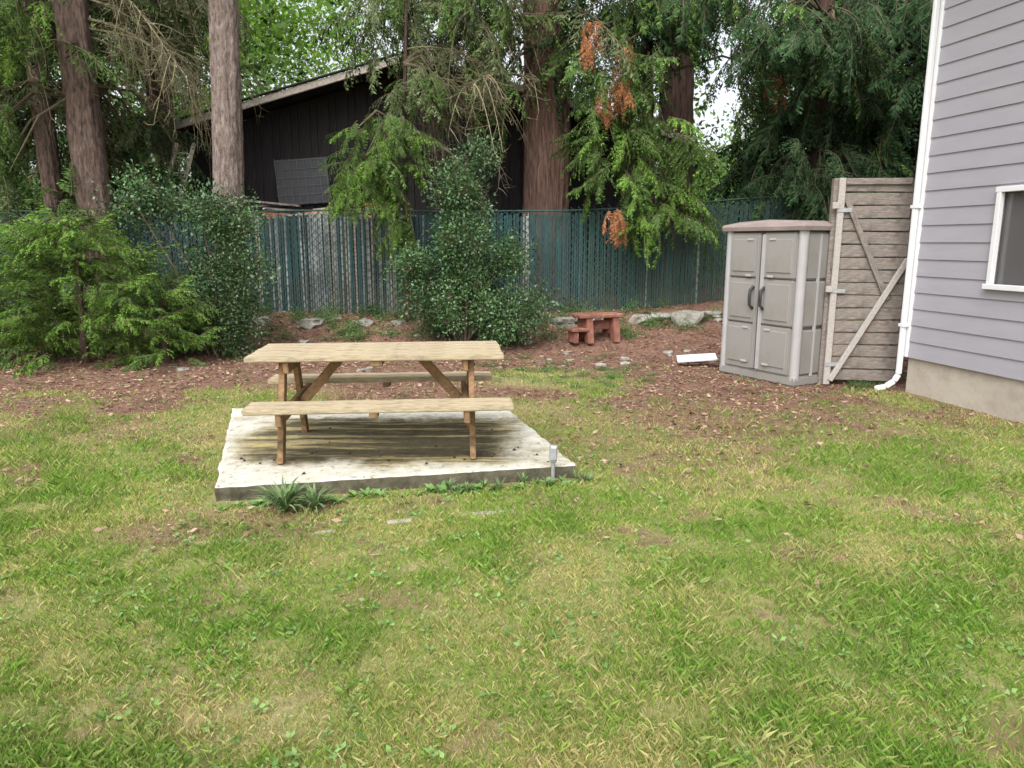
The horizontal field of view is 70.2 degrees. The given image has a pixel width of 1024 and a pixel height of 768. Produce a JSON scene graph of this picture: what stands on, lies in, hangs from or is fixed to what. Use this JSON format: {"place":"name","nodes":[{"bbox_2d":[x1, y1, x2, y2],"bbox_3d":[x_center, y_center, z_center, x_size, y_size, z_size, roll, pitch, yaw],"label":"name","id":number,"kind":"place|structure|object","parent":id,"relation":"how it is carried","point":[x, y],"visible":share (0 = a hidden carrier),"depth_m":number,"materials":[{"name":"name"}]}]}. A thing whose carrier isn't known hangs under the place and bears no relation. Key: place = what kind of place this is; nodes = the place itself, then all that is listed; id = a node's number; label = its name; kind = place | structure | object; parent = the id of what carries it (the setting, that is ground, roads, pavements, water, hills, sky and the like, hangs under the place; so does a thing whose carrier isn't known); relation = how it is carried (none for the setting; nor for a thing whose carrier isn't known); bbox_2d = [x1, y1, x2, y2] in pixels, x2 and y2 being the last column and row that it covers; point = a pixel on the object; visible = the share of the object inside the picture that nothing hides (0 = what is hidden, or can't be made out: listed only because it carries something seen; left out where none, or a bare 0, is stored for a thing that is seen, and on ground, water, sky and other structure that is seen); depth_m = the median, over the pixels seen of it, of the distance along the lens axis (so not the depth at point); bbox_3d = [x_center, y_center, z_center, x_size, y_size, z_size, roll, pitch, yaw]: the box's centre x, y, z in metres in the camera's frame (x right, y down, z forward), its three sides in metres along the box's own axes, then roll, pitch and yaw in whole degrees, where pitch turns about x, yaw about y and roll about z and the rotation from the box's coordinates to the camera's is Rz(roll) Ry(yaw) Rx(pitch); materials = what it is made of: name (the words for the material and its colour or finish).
{"place":"outdoors","nodes":[
{"label":"outdoors","id":0,"kind":"place"},
{"bbox_2d":[6,0,904,242],"label":"sky","id":1,"kind":"structure","parent":0,"point":[724,98],"materials":[{"name":"white"}]},
{"bbox_2d":[0,332,1023,767],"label":"lawn grass","id":2,"kind":"structure","parent":0,"point":[778,716],"depth_m":3.30,"materials":[{"name":"green plant"}]},
{"bbox_2d":[0,252,1023,767],"bbox_3d":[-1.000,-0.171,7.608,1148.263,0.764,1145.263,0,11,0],"label":"ground","id":3,"kind":"structure","parent":0,"point":[554,354],"depth_m":4.25,"materials":[{"name":"green plant"}]},
{"bbox_2d":[0,208,120,369],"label":"cedar shrub","id":4,"kind":"object","parent":3,"relation":"on","point":[46,320],"visible":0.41,"depth_m":10.11,"materials":[{"name":"green plant"}]},
{"bbox_2d":[0,163,172,336],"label":"cedar shrub","id":5,"kind":"object","parent":3,"relation":"on","point":[66,173],"visible":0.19,"depth_m":11.29,"materials":[{"name":"green plant"}]},
{"bbox_2d":[0,0,195,308],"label":"fir tree","id":6,"kind":"object","parent":3,"relation":"on","point":[47,152],"visible":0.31,"depth_m":12.64,"materials":[{"name":"green plant"}]},
{"bbox_2d":[0,202,210,378],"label":"cedar shrub","id":7,"kind":"object","parent":3,"relation":"on","point":[62,237],"visible":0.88,"depth_m":9.55,"materials":[{"name":"green plant"}]},
{"bbox_2d":[0,0,210,302],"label":"fir tree","id":8,"kind":"object","parent":3,"relation":"on","point":[155,92],"visible":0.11,"depth_m":13.99,"materials":[{"name":"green plant"}]},
{"bbox_2d":[0,0,269,325],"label":"fir tree","id":9,"kind":"object","parent":3,"relation":"on","point":[73,21],"visible":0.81,"depth_m":11.70,"materials":[{"name":"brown plant"}]},
{"bbox_2d":[74,270,239,371],"bbox_3d":[-4.740,-0.796,9.971,1.852,1.531,1.714,4,12,21],"label":"cedar shrub","id":10,"kind":"object","parent":3,"relation":"on","point":[164,352],"visible":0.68,"depth_m":9.83,"materials":[{"name":"green plant"}]},
{"bbox_2d":[149,142,195,260],"bbox_3d":[-6.350,-3.383,13.553,1.022,2.168,0.183,-5,12,-26],"label":"leaning ladder","id":11,"kind":"object","parent":3,"relation":"on","point":[190,157],"visible":0.29,"depth_m":13.50,"materials":[{"name":"grey metal"}]},
{"bbox_2d":[88,153,282,361],"bbox_3d":[-4.554,-1.725,10.460,2.625,3.056,1.504,0,11,0],"label":"holly bush","id":12,"kind":"object","parent":3,"relation":"on","point":[233,308],"visible":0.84,"depth_m":10.27,"materials":[{"name":"green plant"}]},
{"bbox_2d":[218,504,230,511],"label":"broadleaf weed","id":13,"kind":"object","parent":3,"relation":"on","point":[222,508],"visible":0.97,"depth_m":4.57,"materials":[{"name":"green plant"}]},
{"bbox_2d":[208,0,250,352],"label":"fir tree","id":14,"kind":"object","parent":3,"relation":"on","point":[226,122],"visible":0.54,"depth_m":10.29,"materials":[{"name":"brown plant"}]},
{"bbox_2d":[232,501,245,506],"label":"broadleaf weed","id":15,"kind":"object","parent":3,"relation":"on","point":[238,504],"visible":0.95,"depth_m":4.63,"materials":[{"name":"green plant"}]},
{"bbox_2d":[247,499,264,507],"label":"broadleaf weed","id":16,"kind":"object","parent":3,"relation":"on","point":[255,504],"visible":0.83,"depth_m":4.61,"materials":[{"name":"green plant"}]},
{"bbox_2d":[243,474,327,519],"bbox_3d":[-1.427,0.695,4.519,0.533,0.201,0.571,2,11,13],"label":"daylily clump","id":17,"kind":"object","parent":3,"relation":"on","point":[281,497],"visible":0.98,"depth_m":4.51,"materials":[{"name":"green plant"}]},
{"bbox_2d":[289,481,338,515],"bbox_3d":[-1.228,0.708,4.568,0.500,0.160,0.396,11,15,44],"label":"daylily clump","id":18,"kind":"object","parent":3,"relation":"on","point":[314,499],"visible":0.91,"depth_m":4.56,"materials":[{"name":"green plant"}]},
{"bbox_2d":[320,494,338,502],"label":"broadleaf weed","id":19,"kind":"object","parent":3,"relation":"on","point":[328,499],"visible":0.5,"depth_m":4.68,"materials":[{"name":"green plant"}]},
{"bbox_2d":[245,200,415,305],"bbox_3d":[-3.492,-2.490,13.783,3.334,1.969,0.890,0,11,0],"label":"timber stack","id":20,"kind":"object","parent":3,"relation":"on","point":[266,205],"visible":0.19,"depth_m":13.55,"materials":[{"name":"wood"}]},
{"bbox_2d":[329,495,349,504],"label":"broadleaf weed","id":21,"kind":"object","parent":3,"relation":"on","point":[335,501],"visible":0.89,"depth_m":4.70,"materials":[{"name":"green plant"}]},
{"bbox_2d":[189,510,513,544],"bbox_3d":[-0.890,0.846,4.286,1.890,0.022,0.105,-3,12,-17],"label":"lawn edging strip","id":22,"kind":"object","parent":3,"relation":"on","point":[409,520],"visible":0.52,"depth_m":4.36,"materials":[{"name":"concrete"}]},
{"bbox_2d":[343,489,363,498],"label":"broadleaf weed","id":23,"kind":"object","parent":3,"relation":"on","point":[351,492],"visible":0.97,"depth_m":4.78,"materials":[{"name":"green plant"}]},
{"bbox_2d":[357,486,377,497],"bbox_3d":[-0.945,0.718,4.809,0.171,0.050,0.193,0,11,0],"label":"broadleaf weed","id":24,"kind":"object","parent":3,"relation":"on","point":[365,491],"visible":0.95,"depth_m":4.81,"materials":[{"name":"green plant"}]},
{"bbox_2d":[369,488,389,497],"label":"broadleaf weed","id":25,"kind":"object","parent":3,"relation":"on","point":[378,491],"visible":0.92,"depth_m":4.80,"materials":[{"name":"green plant"}]},
{"bbox_2d":[51,310,722,372],"bbox_3d":[-1.830,-0.700,10.905,11.887,0.612,3.238,0,11,0],"label":"rock border","id":26,"kind":"object","parent":3,"relation":"on","point":[692,316],"visible":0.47,"depth_m":11.94,"materials":[{"name":"grey stone"}]},
{"bbox_2d":[215,408,575,501],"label":"concrete slab","id":27,"kind":"structure","parent":3,"relation":"on","point":[404,443],"depth_m":5.42,"materials":[{"name":"grey concrete"}]},
{"bbox_2d":[241,341,513,463],"bbox_3d":[-0.998,0.107,5.604,1.915,0.772,1.354,-1,11,-5],"label":"picnic table","id":28,"kind":"object","parent":27,"relation":"on","point":[289,357],"visible":0.98,"depth_m":5.26,"materials":[{"name":"brown wood"}]},
{"bbox_2d":[240,427,548,473],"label":"pine cones","id":29,"kind":"object","parent":27,"relation":"on","point":[436,445],"visible":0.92,"depth_m":5.37,"materials":[{"name":"brown plant"}]},
{"bbox_2d":[142,51,692,300],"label":"dark barn","id":30,"kind":"structure","parent":3,"relation":"on","point":[287,149],"depth_m":15.31,"materials":[{"name":"black wood"}]},
{"bbox_2d":[315,0,532,321],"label":"young cedar tree","id":31,"kind":"object","parent":3,"relation":"on","point":[378,166],"visible":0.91,"depth_m":11.35,"materials":[{"name":"green plant"}]},
{"bbox_2d":[422,483,441,492],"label":"broadleaf weed","id":32,"kind":"object","parent":3,"relation":"on","point":[429,488],"visible":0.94,"depth_m":4.89,"materials":[{"name":"green plant"}]},
{"bbox_2d":[430,481,446,493],"bbox_3d":[-0.495,0.696,4.873,0.138,0.068,0.177,0,11,0],"label":"broadleaf weed","id":33,"kind":"object","parent":3,"relation":"on","point":[443,486],"visible":0.99,"depth_m":4.88,"materials":[{"name":"green plant"}]},
{"bbox_2d":[440,479,454,488],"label":"tall grass tuft","id":34,"kind":"object","parent":3,"relation":"on","point":[450,482],"visible":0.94,"depth_m":4.94,"materials":[{"name":"green plant"}]},
{"bbox_2d":[7,294,890,389],"bbox_3d":[-1.434,-0.810,10.681,15.318,1.082,5.133,0,11,0],"label":"ivy ground cover","id":35,"kind":"object","parent":3,"relation":"on","point":[382,313],"visible":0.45,"depth_m":11.67,"materials":[{"name":"green plant"}]},
{"bbox_2d":[14,334,897,423],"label":"fallen twigs","id":36,"kind":"object","parent":3,"relation":"on","point":[536,362],"visible":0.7,"depth_m":7.66,"materials":[{"name":"brown wood"}]},
{"bbox_2d":[0,192,916,313],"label":"chain link fence","id":37,"kind":"object","parent":3,"relation":"on","point":[628,293],"visible":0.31,"depth_m":12.81,"materials":[{"name":"metal"}]},
{"bbox_2d":[451,488,465,493],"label":"broadleaf weed","id":38,"kind":"object","parent":3,"relation":"on","point":[459,491],"visible":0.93,"depth_m":4.86,"materials":[{"name":"green plant"}]},
{"bbox_2d":[0,143,917,289],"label":"understorey shrubs","id":39,"kind":"object","parent":3,"relation":"on","point":[188,192],"visible":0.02,"depth_m":16.61,"materials":[{"name":"green plant"}]},
{"bbox_2d":[450,483,469,491],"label":"tall grass tuft","id":40,"kind":"object","parent":3,"relation":"on","point":[458,487],"visible":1,"depth_m":4.86,"materials":[{"name":"green plant"}]},
{"bbox_2d":[0,0,926,275],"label":"distant forest","id":41,"kind":"object","parent":3,"relation":"on","point":[266,52],"visible":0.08,"depth_m":25.89,"materials":[{"name":"green plant"}]},
{"bbox_2d":[462,482,472,491],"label":"tall grass tuft","id":42,"kind":"object","parent":3,"relation":"on","point":[467,489],"visible":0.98,"depth_m":4.87,"materials":[{"name":"green plant"}]},
{"bbox_2d":[379,128,564,349],"bbox_3d":[-0.638,-2.094,11.009,2.858,3.480,1.749,0,11,0],"label":"holly bush","id":43,"kind":"object","parent":3,"relation":"on","point":[467,276],"visible":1,"depth_m":10.87,"materials":[{"name":"green plant"}]},
{"bbox_2d":[463,485,482,494],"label":"broadleaf weed","id":44,"kind":"object","parent":3,"relation":"on","point":[473,489],"visible":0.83,"depth_m":4.89,"materials":[{"name":"green plant"}]},
{"bbox_2d":[472,482,482,489],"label":"broadleaf weed","id":45,"kind":"object","parent":3,"relation":"on","point":[479,486],"visible":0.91,"depth_m":4.92,"materials":[{"name":"green plant"}]},
{"bbox_2d":[476,478,490,486],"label":"tall grass tuft","id":46,"kind":"object","parent":3,"relation":"on","point":[485,483],"visible":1,"depth_m":4.98,"materials":[{"name":"green plant"}]},
{"bbox_2d":[492,476,506,488],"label":"tall grass tuft","id":47,"kind":"object","parent":3,"relation":"on","point":[498,481],"visible":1,"depth_m":4.93,"materials":[{"name":"green plant"}]},
{"bbox_2d":[0,366,1023,767],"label":"clover weeds","id":48,"kind":"object","parent":3,"relation":"on","point":[518,642],"visible":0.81,"depth_m":3.37,"materials":[{"name":"green plant"}]},
{"bbox_2d":[0,300,1023,596],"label":"leaf litter","id":49,"kind":"object","parent":3,"relation":"on","point":[610,360],"visible":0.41,"depth_m":8.05,"materials":[{"name":"brown plant"}]},
{"bbox_2d":[313,0,730,308],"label":"redwood tree","id":50,"kind":"object","parent":3,"relation":"on","point":[547,40],"visible":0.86,"depth_m":12.36,"materials":[{"name":"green plant"}]},
{"bbox_2d":[516,471,528,482],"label":"tall grass tuft","id":51,"kind":"object","parent":3,"relation":"on","point":[523,479],"visible":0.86,"depth_m":5.03,"materials":[{"name":"green plant"}]},
{"bbox_2d":[540,476,558,486],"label":"broadleaf weed","id":52,"kind":"object","parent":3,"relation":"on","point":[552,482],"visible":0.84,"depth_m":4.99,"materials":[{"name":"green plant"}]},
{"bbox_2d":[549,445,557,479],"bbox_3d":[0.285,0.581,5.061,0.060,0.321,0.054,0,11,0],"label":"electrical stub post","id":53,"kind":"object","parent":3,"relation":"on","point":[553,449],"visible":0.92,"depth_m":5.03,"materials":[{"name":"grey plastic"}]},
{"bbox_2d":[561,479,575,486],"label":"broadleaf weed","id":54,"kind":"object","parent":3,"relation":"on","point":[564,481],"visible":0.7,"depth_m":5.02,"materials":[{"name":"green plant"}]},
{"bbox_2d":[572,468,584,479],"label":"tall grass tuft","id":55,"kind":"object","parent":3,"relation":"on","point":[574,474],"visible":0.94,"depth_m":5.10,"materials":[{"name":"green plant"}]},
{"bbox_2d":[578,471,590,480],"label":"tall grass tuft","id":56,"kind":"object","parent":3,"relation":"on","point":[583,477],"visible":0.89,"depth_m":5.08,"materials":[{"name":"green plant"}]},
{"bbox_2d":[583,471,596,481],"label":"tall grass tuft","id":57,"kind":"object","parent":3,"relation":"on","point":[589,478],"visible":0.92,"depth_m":5.09,"materials":[{"name":"green plant"}]},
{"bbox_2d":[565,312,623,343],"bbox_3d":[1.252,-0.878,11.275,0.860,0.430,0.480,-4,12,-18],"label":"red garden bench","id":58,"kind":"object","parent":3,"relation":"on","point":[588,325],"visible":0.98,"depth_m":11.17,"materials":[{"name":"paint"}]},
{"bbox_2d":[580,0,756,294],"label":"redwood tree","id":59,"kind":"object","parent":3,"relation":"on","point":[681,95],"visible":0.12,"depth_m":14.52,"materials":[{"name":"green plant"}]},
{"bbox_2d":[548,3,789,301],"bbox_3d":[2.590,-5.642,12.036,4.236,9.250,2.480,-6,13,-28],"label":"cedar tree","id":60,"kind":"object","parent":3,"relation":"on","point":[643,130],"visible":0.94,"depth_m":11.91,"materials":[{"name":"green plant"}]},
{"bbox_2d":[676,353,716,362],"bbox_3d":[2.499,-0.349,9.859,0.524,0.130,0.199,2,11,8],"label":"white gutter piece","id":61,"kind":"object","parent":3,"relation":"on","point":[699,358],"visible":1,"depth_m":9.83,"materials":[{"name":"paint"}]},
{"bbox_2d":[719,220,832,386],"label":"resin storage shed","id":62,"kind":"structure","parent":3,"relation":"on","point":[775,277],"depth_m":8.57,"materials":[{"name":"plastic"}]},
{"bbox_2d":[727,325,750,362],"bbox_3d":[2.844,-0.507,9.125,0.026,0.440,0.370,-6,13,-28],"label":"door panel","id":63,"kind":"structure","parent":62,"relation":"in","point":[739,338],"depth_m":9.11,"materials":[{"name":"plastic"}]},
{"bbox_2d":[725,321,756,368],"bbox_3d":[2.869,-0.492,9.130,0.050,0.560,0.492,-6,13,-28],"label":"door section","id":64,"kind":"structure","parent":62,"relation":"in","point":[729,362],"depth_m":9.14,"materials":[{"name":"plastic"}]},
{"bbox_2d":[730,281,753,317],"bbox_3d":[2.844,-1.047,9.019,0.026,0.440,0.370,-6,13,-28],"label":"door panel","id":65,"kind":"structure","parent":62,"relation":"in","point":[739,307],"depth_m":9.01,"materials":[{"name":"plastic"}]},
{"bbox_2d":[727,277,759,322],"bbox_3d":[2.869,-1.042,9.023,0.050,0.540,0.492,-6,13,-28],"label":"door section","id":66,"kind":"structure","parent":62,"relation":"in","point":[750,320],"depth_m":9.04,"materials":[{"name":"plastic"}]},
{"bbox_2d":[732,239,756,271],"bbox_3d":[2.844,-1.577,8.916,0.026,0.400,0.370,-6,13,-28],"label":"door panel","id":67,"kind":"structure","parent":62,"relation":"in","point":[744,250],"depth_m":8.90,"materials":[{"name":"plastic"}]},
{"bbox_2d":[730,233,763,277],"bbox_3d":[2.869,-1.577,8.919,0.050,0.530,0.492,-6,13,-28],"label":"door section","id":68,"kind":"structure","parent":62,"relation":"in","point":[735,235],"depth_m":8.93,"materials":[{"name":"plastic"}]},
{"bbox_2d":[760,329,786,368],"bbox_3d":[3.105,-0.415,8.656,0.026,0.440,0.370,-6,13,-28],"label":"door panel","id":69,"kind":"structure","parent":62,"relation":"in","point":[773,343],"depth_m":8.63,"materials":[{"name":"plastic"}]},
{"bbox_2d":[757,325,791,375],"bbox_3d":[3.121,-0.404,8.679,0.050,0.560,0.492,-6,13,-28],"label":"door section","id":70,"kind":"structure","parent":62,"relation":"in","point":[785,372],"depth_m":8.57,"materials":[{"name":"plastic"}]},
{"bbox_2d":[763,283,789,322],"bbox_3d":[3.105,-0.955,8.551,0.026,0.440,0.370,-6,13,-28],"label":"door panel","id":71,"kind":"structure","parent":62,"relation":"in","point":[776,297],"depth_m":8.53,"materials":[{"name":"plastic"}]},
{"bbox_2d":[761,279,795,327],"bbox_3d":[3.121,-0.954,8.572,0.050,0.540,0.492,-6,13,-28],"label":"door section","id":72,"kind":"structure","parent":62,"relation":"in","point":[792,283],"depth_m":8.44,"materials":[{"name":"plastic"}]},
{"bbox_2d":[766,238,793,273],"bbox_3d":[3.105,-1.485,8.448,0.026,0.400,0.370,-6,13,-28],"label":"door panel","id":73,"kind":"structure","parent":62,"relation":"in","point":[780,250],"depth_m":8.43,"materials":[{"name":"plastic"}]},
{"bbox_2d":[764,232,798,279],"bbox_3d":[3.121,-1.489,8.467,0.050,0.530,0.492,-6,13,-28],"label":"door section","id":74,"kind":"structure","parent":62,"relation":"in","point":[795,235],"depth_m":8.35,"materials":[{"name":"plastic"}]},
{"bbox_2d":[648,0,906,244],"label":"cedar tree","id":75,"kind":"object","parent":3,"relation":"on","point":[794,49],"visible":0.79,"depth_m":11.86,"materials":[{"name":"green plant"}]},
{"bbox_2d":[693,0,932,282],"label":"cedar tree","id":76,"kind":"object","parent":3,"relation":"on","point":[847,127],"visible":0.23,"depth_m":12.92,"materials":[{"name":"green plant"}]},
{"bbox_2d":[817,178,914,384],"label":"wooden gate","id":77,"kind":"structure","parent":3,"relation":"on","point":[884,305],"depth_m":8.30,"materials":[{"name":"grey wood"}]},
{"bbox_2d":[818,0,939,295],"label":"cedar tree","id":78,"kind":"object","parent":3,"relation":"on","point":[915,74],"visible":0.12,"depth_m":12.05,"materials":[{"name":"green plant"}]},
{"bbox_2d":[874,384,885,390],"bbox_3d":[4.134,0.042,8.182,0.117,0.060,0.050,-12,10,5],"label":"downspout","id":79,"kind":"object","parent":3,"relation":"on","point":[880,387],"visible":0.96,"depth_m":8.16,"materials":[{"name":"white paint"}]},
{"bbox_2d":[905,358,1023,422],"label":"foundation","id":80,"kind":"object","parent":3,"relation":"on","point":[1000,396],"visible":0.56,"depth_m":7.32,"materials":[{"name":"concrete"}]},
{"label":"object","id":81,"kind":"object","parent":80,"relation":"on","visible":0},
{"bbox_2d":[994,192,1006,283],"bbox_3d":[4.537,-1.470,7.378,0.088,0.898,0.990,-2,11,-12],"label":"window frame","id":82,"kind":"object","parent":81,"relation":"on","point":[1000,238],"visible":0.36,"depth_m":6.90,"materials":[{"name":"grey"}]},
{"bbox_2d":[996,191,1023,285],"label":"window glass","id":83,"kind":"object","parent":82,"relation":"in","point":[1010,270],"visible":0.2,"depth_m":6.75,"materials":[{"name":"grey glass"}]},
{"bbox_2d":[986,192,1004,283],"bbox_3d":[4.568,-1.373,6.882,0.050,0.850,0.050,-2,11,-12],"label":"window trim","id":84,"kind":"structure","parent":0,"point":[996,228],"depth_m":6.87,"materials":[{"name":"white wood"}]},
{"bbox_2d":[982,284,1023,291],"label":"window trim bottom","id":85,"kind":"structure","parent":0,"point":[1004,287],"depth_m":6.77,"materials":[{"name":"white wood"}]},
{"bbox_2d":[996,185,1023,192],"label":"window trim top","id":86,"kind":"structure","parent":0,"point":[1011,188],"depth_m":6.68,"materials":[{"name":"white wood"}]},
{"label":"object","id":87,"kind":"object","parent":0,"visible":0},
{"bbox_2d":[908,0,1023,380],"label":"lap siding","id":88,"kind":"object","parent":87,"relation":"attached to","point":[962,318],"visible":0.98,"depth_m":7.14,"materials":[{"name":"grey wood"}]},
{"bbox_2d":[904,0,944,356],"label":"corner trim","id":89,"kind":"structure","parent":88,"relation":"attached to","point":[926,160],"depth_m":7.69,"materials":[{"name":"white paint"}]},
{"bbox_2d":[895,0,940,374],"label":"downspout","id":90,"kind":"object","parent":89,"relation":"attached to","point":[921,154],"visible":1,"depth_m":7.71,"materials":[{"name":"white paint"}]},
{"bbox_2d":[892,374,900,381],"bbox_3d":[4.294,-0.070,8.140,0.060,0.089,0.050,28,17,9],"label":"downspout","id":91,"kind":"object","parent":90,"relation":"attached to","point":[896,377],"visible":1,"depth_m":8.12,"materials":[{"name":"white paint"}]},
{"bbox_2d":[884,380,894,387],"bbox_3d":[4.234,-0.001,8.165,0.107,0.060,0.050,-36,4,13],"label":"downspout","id":92,"kind":"object","parent":91,"relation":"attached to","point":[889,383],"visible":1,"depth_m":8.14,"materials":[{"name":"white paint"}]},
{"bbox_2d":[898,323,908,326],"bbox_3d":[4.313,-0.648,8.022,0.070,0.035,0.085,-2,11,-12],"label":"downspout strap","id":93,"kind":"object","parent":90,"relation":"attached to","point":[903,325],"visible":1,"depth_m":7.99,"materials":[{"name":"white paint"}]},
{"bbox_2d":[910,205,920,207],"bbox_3d":[4.313,-1.895,7.779,0.070,0.035,0.085,-2,11,-12],"label":"downspout strap","id":94,"kind":"object","parent":90,"relation":"attached to","point":[915,206],"visible":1,"depth_m":7.74,"materials":[{"name":"white paint"}]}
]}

